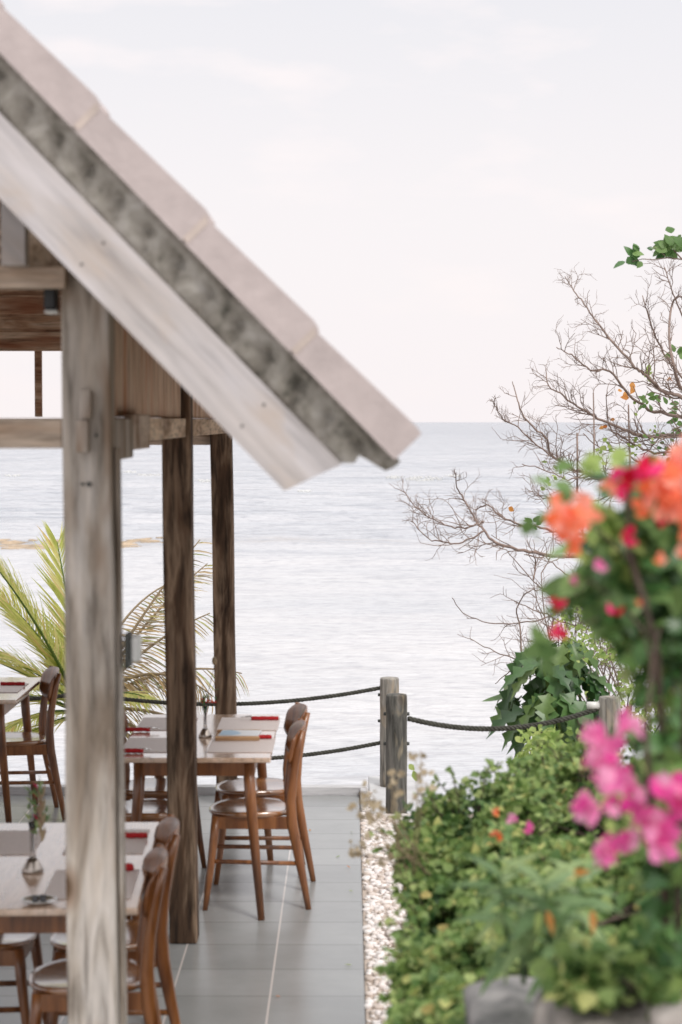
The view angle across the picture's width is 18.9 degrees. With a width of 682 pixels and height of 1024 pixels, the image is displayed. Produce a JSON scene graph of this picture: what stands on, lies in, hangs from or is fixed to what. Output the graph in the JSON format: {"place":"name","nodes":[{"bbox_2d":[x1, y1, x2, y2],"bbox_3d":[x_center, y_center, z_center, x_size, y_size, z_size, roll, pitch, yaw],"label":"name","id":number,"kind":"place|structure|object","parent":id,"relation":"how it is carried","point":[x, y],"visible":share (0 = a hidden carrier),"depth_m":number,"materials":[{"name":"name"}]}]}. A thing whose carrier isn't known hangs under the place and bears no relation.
{"place":"outdoors","nodes":[
{"label":"outdoors","id":0,"kind":"place"},
{"bbox_2d":[0,795,364,1023],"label":"deck floor","id":1,"kind":"structure","parent":0,"point":[288,958],"depth_m":8.93,"materials":[{"name":"grey tile"}]},
{"bbox_2d":[0,677,40,822],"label":"dining table","id":2,"kind":"object","parent":1,"relation":"on","point":[9,702],"visible":0.76,"depth_m":11.30,"materials":[{"name":"wood"}]},
{"bbox_2d":[0,683,28,692],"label":"placemat","id":3,"kind":"object","parent":2,"relation":"on","point":[10,688],"visible":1,"depth_m":11.57,"materials":[{"name":"white fabric"}]},
{"bbox_2d":[0,682,24,684],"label":"napkin roll","id":4,"kind":"object","parent":3,"relation":"on","point":[12,683],"visible":1,"depth_m":11.70,"materials":[{"name":"red fabric"}]},
{"bbox_2d":[0,933,46,1023],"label":"dining chair","id":5,"kind":"object","parent":1,"relation":"on","point":[16,949],"visible":0.71,"depth_m":7.09,"materials":[{"name":"brown wood"}]},
{"bbox_2d":[0,665,64,819],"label":"dining chair","id":6,"kind":"object","parent":1,"relation":"on","point":[41,742],"visible":0.98,"depth_m":11.62,"materials":[{"name":"brown wood"}]},
{"bbox_2d":[0,822,159,1022],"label":"dining table","id":7,"kind":"object","parent":1,"relation":"on","point":[17,915],"visible":0.27,"depth_m":6.71,"materials":[{"name":"wood"}]},
{"bbox_2d":[0,830,46,854],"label":"placemat","id":8,"kind":"object","parent":7,"relation":"on","point":[14,842],"visible":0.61,"depth_m":7.34,"materials":[{"name":"beige fabric"}]},
{"bbox_2d":[22,776,50,873],"bbox_3d":[-1.025,1.047,6.857,0.094,0.324,0.077,1,3,13],"label":"bud vase","id":9,"kind":"object","parent":7,"relation":"on","point":[32,865],"visible":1,"depth_m":6.85,"materials":[{"name":"silver glass"}]},
{"bbox_2d":[21,894,57,904],"bbox_3d":[-0.948,1.215,6.426,0.116,0.026,0.116,0,3,0],"label":"sauce dish","id":10,"kind":"object","parent":7,"relation":"on","point":[42,899],"visible":1,"depth_m":6.42,"materials":[{"name":"white ceramic"}]},
{"bbox_2d":[44,869,138,899],"bbox_3d":[-0.813,1.215,6.683,0.280,0.003,0.420,0,3,-2],"label":"placemat","id":11,"kind":"object","parent":7,"relation":"on","point":[56,887],"visible":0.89,"depth_m":6.67,"materials":[{"name":"grey fabric"}]},
{"bbox_2d":[126,863,133,870],"bbox_3d":[-0.725,1.194,6.882,0.050,0.029,0.054,-1,3,-16],"label":"napkin roll","id":12,"kind":"object","parent":11,"relation":"on","point":[129,866],"visible":0.42,"depth_m":6.86,"materials":[{"name":"red fabric"}]},
{"bbox_2d":[62,829,149,853],"bbox_3d":[-0.841,1.185,7.363,0.280,0.003,0.420,0,3,-2],"label":"placemat","id":13,"kind":"object","parent":7,"relation":"on","point":[134,845],"visible":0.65,"depth_m":7.32,"materials":[{"name":"beige fabric"}]},
{"bbox_2d":[125,832,147,837],"bbox_3d":[-0.746,1.172,7.420,0.092,0.023,0.039,0,3,0],"label":"napkin roll","id":14,"kind":"object","parent":13,"relation":"on","point":[136,835],"visible":0.86,"depth_m":7.41,"materials":[{"name":"red fabric"}]},
{"bbox_2d":[29,843,167,1023],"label":"dining chair","id":15,"kind":"object","parent":1,"relation":"on","point":[48,983],"visible":0.58,"depth_m":6.55,"materials":[{"name":"brown wood"}]},
{"bbox_2d":[46,814,180,1023],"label":"dining chair","id":16,"kind":"object","parent":1,"relation":"on","point":[166,835],"visible":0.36,"depth_m":7.08,"materials":[{"name":"brown wood"}]},
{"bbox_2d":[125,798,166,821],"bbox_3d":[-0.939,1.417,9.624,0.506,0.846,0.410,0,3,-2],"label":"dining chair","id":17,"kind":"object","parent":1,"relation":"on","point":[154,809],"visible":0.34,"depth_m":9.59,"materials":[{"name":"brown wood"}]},
{"bbox_2d":[124,711,206,883],"bbox_3d":[-0.942,1.392,10.196,0.506,0.846,0.410,0,3,2],"label":"dining chair","id":18,"kind":"object","parent":1,"relation":"on","point":[155,787],"visible":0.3,"depth_m":10.34,"materials":[{"name":"brown wood"}]},
{"bbox_2d":[124,714,278,920],"bbox_3d":[-0.667,1.451,9.906,0.700,0.752,1.380,0,3,0],"label":"dining table","id":19,"kind":"object","parent":1,"relation":"on","point":[245,765],"visible":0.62,"depth_m":9.28,"materials":[{"name":"brown wood"}]},
{"bbox_2d":[124,748,151,752],"bbox_3d":[-0.929,1.087,9.331,0.131,0.026,0.039,0,3,0],"label":"napkin roll","id":20,"kind":"object","parent":19,"relation":"on","point":[133,750],"visible":0.96,"depth_m":9.32,"materials":[{"name":"red fabric"}]},
{"bbox_2d":[126,727,159,731],"bbox_3d":[-0.967,1.058,9.973,0.169,0.026,0.039,0,3,0],"label":"napkin roll","id":21,"kind":"object","parent":19,"relation":"on","point":[138,729],"visible":1,"depth_m":9.96,"materials":[{"name":"red fabric"}]},
{"bbox_2d":[124,738,166,751],"bbox_3d":[-0.872,1.088,9.561,0.280,0.003,0.420,0,3,0],"label":"placemat","id":22,"kind":"object","parent":19,"relation":"on","point":[157,744],"visible":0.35,"depth_m":9.56,"materials":[{"name":"white fabric"}]},
{"bbox_2d":[137,717,197,729],"bbox_3d":[-0.869,1.059,10.230,0.280,0.003,0.420,0,3,0],"label":"placemat","id":23,"kind":"object","parent":19,"relation":"on","point":[158,722],"visible":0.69,"depth_m":10.26,"materials":[{"name":"white fabric"}]},
{"bbox_2d":[198,656,218,737],"bbox_3d":[-0.631,0.885,9.800,0.105,0.389,0.073,0,3,0],"label":"bud vase","id":24,"kind":"object","parent":19,"relation":"on","point":[204,732],"visible":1,"depth_m":9.79,"materials":[{"name":"clear glass"}]},
{"bbox_2d":[215,729,259,740],"bbox_3d":[-0.493,1.066,9.777,0.210,0.022,0.220,0,3,-1],"label":"serving tray","id":25,"kind":"object","parent":19,"relation":"on","point":[237,738],"visible":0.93,"depth_m":9.67,"materials":[{"name":"brown wood"}]},
{"bbox_2d":[218,730,261,735],"bbox_3d":[-0.483,1.060,9.777,0.190,0.015,0.170,0,3,4],"label":"menu booklet","id":26,"kind":"object","parent":25,"relation":"in","point":[240,732],"visible":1,"depth_m":9.77,"materials":[{"name":"blue"}]},
{"bbox_2d":[207,738,275,752],"bbox_3d":[-0.462,1.089,9.559,0.300,0.003,0.420,0,3,0],"label":"placemat","id":27,"kind":"object","parent":19,"relation":"on","point":[263,746],"visible":0.95,"depth_m":9.51,"materials":[{"name":"white fabric"}]},
{"bbox_2d":[259,734,271,738],"bbox_3d":[-0.367,1.070,9.741,0.077,0.023,0.039,0,3,0],"label":"napkin roll","id":28,"kind":"object","parent":27,"relation":"on","point":[267,736],"visible":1,"depth_m":9.73,"materials":[{"name":"red fabric"}]},
{"bbox_2d":[217,718,279,729],"bbox_3d":[-0.459,1.059,10.228,0.300,0.003,0.420,0,3,0],"label":"placemat","id":29,"kind":"object","parent":19,"relation":"on","point":[236,723],"visible":0.95,"depth_m":10.20,"materials":[{"name":"white fabric"}]},
{"bbox_2d":[241,715,278,719],"bbox_3d":[-0.413,1.042,10.352,0.197,0.026,0.039,0,3,0],"label":"napkin roll","id":30,"kind":"object","parent":29,"relation":"on","point":[253,717],"visible":1,"depth_m":10.34,"materials":[{"name":"red fabric"}]},
{"bbox_2d":[0,0,420,1023],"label":"open pavilion","id":31,"kind":"structure","parent":1,"relation":"on","point":[178,310],"depth_m":5.38,"materials":[{"name":"grey wood"}]},
{"bbox_2d":[44,289,59,313],"bbox_3d":[-0.765,-0.560,5.414,0.037,0.073,0.080,0,3,0],"label":"wall lamp","id":32,"kind":"object","parent":31,"relation":"attached to","point":[51,301],"visible":0.81,"depth_m":5.38,"materials":[{"name":"black plastic"}]},
{"bbox_2d":[124,631,141,668],"bbox_3d":[-0.557,0.370,5.489,0.042,0.093,0.070,0,3,0],"label":"wall lamp","id":33,"kind":"object","parent":31,"relation":"attached to","point":[132,649],"visible":1,"depth_m":5.46,"materials":[{"name":"grey plastic"}]},
{"bbox_2d":[202,718,310,910],"bbox_3d":[-0.399,1.416,9.655,0.506,0.846,0.410,0,3,-3],"label":"dining chair","id":34,"kind":"object","parent":1,"relation":"on","point":[230,813],"visible":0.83,"depth_m":9.48,"materials":[{"name":"brown wood"}]},
{"bbox_2d":[214,702,315,884],"bbox_3d":[-0.402,1.391,10.208,0.506,0.846,0.410,0,3,-9],"label":"dining chair","id":35,"kind":"object","parent":1,"relation":"on","point":[264,786],"visible":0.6,"depth_m":10.06,"materials":[{"name":"brown wood"}]},
{"bbox_2d":[0,422,681,811],"bbox_3d":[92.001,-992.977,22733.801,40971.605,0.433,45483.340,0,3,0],"label":"sea","id":36,"kind":"structure","parent":0,"point":[346,580],"depth_m":107.15,"materials":[{"name":"liquid"}]},
{"bbox_2d":[0,537,162,548],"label":"reef weed","id":37,"kind":"object","parent":36,"relation":"in","point":[128,543],"visible":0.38,"depth_m":139.19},
{"bbox_2d":[5,470,461,491],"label":"sea foam","id":38,"kind":"object","parent":36,"relation":"on","point":[391,477],"visible":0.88,"depth_m":297.67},
{"bbox_2d":[0,0,681,421],"label":"sky","id":39,"kind":"structure","parent":0,"point":[418,177],"materials":[{"name":"white"}]},
{"bbox_2d":[360,813,410,1023],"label":"ground","id":40,"kind":"structure","parent":0,"point":[362,916],"depth_m":9.62,"materials":[{"name":"stone"}]},
{"bbox_2d":[0,522,248,777],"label":"coconut palm","id":41,"kind":"object","parent":40,"relation":"on","point":[51,651],"visible":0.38,"depth_m":15.00,"materials":[{"name":"green plant"}]},
{"bbox_2d":[0,784,367,811],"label":"deck kerb","id":42,"kind":"structure","parent":40,"relation":"on","point":[306,789],"depth_m":12.40,"materials":[{"name":"grey concrete"}]},
{"bbox_2d":[368,776,418,812],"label":"concrete slab","id":43,"kind":"structure","parent":40,"relation":"on","point":[374,784],"depth_m":13.92,"materials":[{"name":"white concrete"}]},
{"bbox_2d":[378,677,398,786],"bbox_3d":[0.333,1.510,14.079,0.131,0.753,0.131,-2,4,-45],"label":"rail post","id":44,"kind":"object","parent":43,"relation":"on","point":[388,685],"visible":0.52,"depth_m":14.03,"materials":[{"name":"grey wood"}]},
{"bbox_2d":[124,686,379,705],"bbox_3d":[-0.750,1.266,14.072,2.049,0.142,0.031,0,3,0],"label":"rope","id":45,"kind":"object","parent":44,"relation":"attached to","point":[255,703],"visible":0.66,"depth_m":14.06,"materials":[{"name":"black fabric"}]},
{"bbox_2d":[271,741,379,759],"bbox_3d":[-0.751,1.649,14.089,2.051,0.150,0.031,0,3,0],"label":"rope","id":46,"kind":"object","parent":44,"relation":"attached to","point":[345,749],"visible":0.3,"depth_m":14.08,"materials":[{"name":"black fabric"}]},
{"bbox_2d":[383,693,409,812],"bbox_3d":[0.334,1.528,12.328,0.129,0.873,0.129,-2,4,-45],"label":"rail post","id":47,"kind":"object","parent":43,"relation":"on","point":[396,714],"visible":0.82,"depth_m":12.27,"materials":[{"name":"grey wood"}]},
{"bbox_2d":[407,709,598,731],"bbox_3d":[0.988,1.255,12.388,1.191,0.147,0.034,0,3,-7],"label":"rope","id":48,"kind":"object","parent":47,"relation":"attached to","point":[499,728],"visible":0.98,"depth_m":12.38,"materials":[{"name":"black fabric"}]},
{"bbox_2d":[360,791,472,1023],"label":"gravel","id":49,"kind":"structure","parent":40,"relation":"on","point":[377,904],"depth_m":9.71,"materials":[{"name":"white gravel"}]},
{"bbox_2d":[346,750,437,874],"bbox_3d":[0.353,1.082,8.435,0.336,1.172,6.270,0,3,4],"label":"dry weed","id":50,"kind":"object","parent":49,"relation":"on","point":[373,804],"visible":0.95,"depth_m":5.51,"materials":[{"name":"plant"}]},
{"bbox_2d":[389,252,681,571],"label":"bare tree","id":51,"kind":"object","parent":40,"relation":"on","point":[672,413],"visible":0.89,"depth_m":15.75,"materials":[{"name":"brown plant"}]},
{"bbox_2d":[452,536,577,683],"bbox_3d":[1.509,0.749,15.270,1.418,1.207,1.462,0,3,0],"label":"dead creeper","id":52,"kind":"object","parent":51,"relation":"hanging from","point":[537,586],"visible":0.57,"depth_m":15.09,"materials":[{"name":"brown plant"}]},
{"bbox_2d":[506,724,582,773],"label":"loose shrub","id":53,"kind":"object","parent":40,"relation":"on","point":[551,733],"visible":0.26,"depth_m":11.57,"materials":[{"name":"green plant"}]},
{"bbox_2d":[483,638,623,756],"bbox_3d":[1.381,1.746,13.071,0.983,1.900,0.905,-2,3,-31],"label":"lobed plant","id":54,"kind":"object","parent":40,"relation":"on","point":[545,697],"visible":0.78,"depth_m":12.88,"materials":[{"name":"green plant"}]},
{"bbox_2d":[494,460,679,751],"bbox_3d":[1.827,0.681,13.541,1.742,2.063,2.082,0,3,0],"label":"twiggy bush","id":55,"kind":"object","parent":40,"relation":"on","point":[603,653],"visible":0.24,"depth_m":13.31,"materials":[{"name":"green plant"}]},
{"bbox_2d":[586,696,620,752],"bbox_3d":[1.606,1.866,12.488,0.220,1.492,0.134,0,3,0],"label":"rail post","id":56,"kind":"object","parent":40,"relation":"on","point":[609,707],"visible":0.28,"depth_m":12.40,"materials":[{"name":"grey wood"}]},
{"bbox_2d":[463,976,540,1023],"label":"stone block","id":57,"kind":"structure","parent":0,"point":[497,1001],"depth_m":3.78,"materials":[{"name":"grey stone"}]},
{"bbox_2d":[429,834,629,977],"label":"soil bank","id":58,"kind":"structure","parent":0,"point":[527,967],"depth_m":5.09,"materials":[{"name":"brown soil"}]},
{"bbox_2d":[373,852,550,1023],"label":"creeping shrub","id":59,"kind":"object","parent":58,"relation":"on","point":[433,970],"visible":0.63,"depth_m":4.81,"materials":[{"name":"green plant"}]},
{"bbox_2d":[478,799,533,870],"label":"bougainvillea","id":60,"kind":"object","parent":59,"relation":"on","point":[496,833],"visible":0.99,"depth_m":4.64,"materials":[{"name":"pink plant"}]},
{"bbox_2d":[369,756,574,919],"bbox_3d":[0.434,1.021,5.975,0.703,0.587,1.782,0,3,0],"label":"creeping shrub","id":61,"kind":"object","parent":58,"relation":"on","point":[451,832],"visible":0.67,"depth_m":5.89,"materials":[{"name":"green plant"}]},
{"bbox_2d":[448,854,622,1002],"bbox_3d":[0.376,0.736,3.652,0.301,0.284,0.382,2,3,37],"label":"long leaved plant","id":62,"kind":"object","parent":58,"relation":"on","point":[527,925],"visible":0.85,"depth_m":3.58,"materials":[{"name":"green plant"}]},
{"bbox_2d":[458,826,673,970],"bbox_3d":[0.662,0.990,4.650,0.775,0.650,2.283,0,3,0],"label":"creeping shrub","id":63,"kind":"object","parent":58,"relation":"on","point":[567,849],"visible":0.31,"depth_m":4.63,"materials":[{"name":"green plant"}]},
{"bbox_2d":[491,726,670,838],"bbox_3d":[0.876,1.022,6.089,0.824,0.692,2.084,0,3,0],"label":"creeping shrub","id":64,"kind":"object","parent":58,"relation":"on","point":[566,767],"visible":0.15,"depth_m":6.30,"materials":[{"name":"green plant"}]},
{"bbox_2d":[531,990,650,1023],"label":"stone block","id":65,"kind":"structure","parent":58,"relation":"on","point":[547,1012],"depth_m":3.29,"materials":[{"name":"grey stone"}]},
{"bbox_2d":[520,437,681,971],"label":"bougainvillea","id":66,"kind":"object","parent":58,"relation":"on","point":[620,586],"visible":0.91,"depth_m":3.06,"materials":[{"name":"green plant"}]},
{"bbox_2d":[571,706,681,868],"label":"bougainvillea","id":67,"kind":"object","parent":66,"relation":"attached to","point":[659,832],"visible":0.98,"depth_m":2.83,"materials":[{"name":"pink plant"}]},
{"bbox_2d":[529,930,681,1019],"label":"trailing vine","id":68,"kind":"object","parent":58,"relation":"on","point":[583,977],"visible":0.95,"depth_m":3.28,"materials":[{"name":"green plant"}]},
{"bbox_2d":[637,992,681,1023],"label":"stone block","id":69,"kind":"structure","parent":58,"relation":"on","point":[662,1013],"depth_m":3.19,"materials":[{"name":"grey stone"}]},
{"bbox_2d":[613,227,681,268],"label":"leafy branch","id":70,"kind":"object","parent":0,"point":[668,247],"visible":1,"depth_m":12.93,"materials":[{"name":"green plant"}]},
{"bbox_3d":[-1.787,1.844,14.102,0.153,1.395,0.128,0,3,0],"label":"rail post","id":71,"kind":"object","parent":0,"visible":0},
{"bbox_2d":[29,694,64,700],"bbox_3d":[-2.401,1.272,14.079,1.223,0.075,0.031,0,3,0],"label":"rope","id":72,"kind":"object","parent":71,"relation":"attached to","point":[39,697],"visible":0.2,"depth_m":14.07,"materials":[{"name":"black fabric"}]}
]}

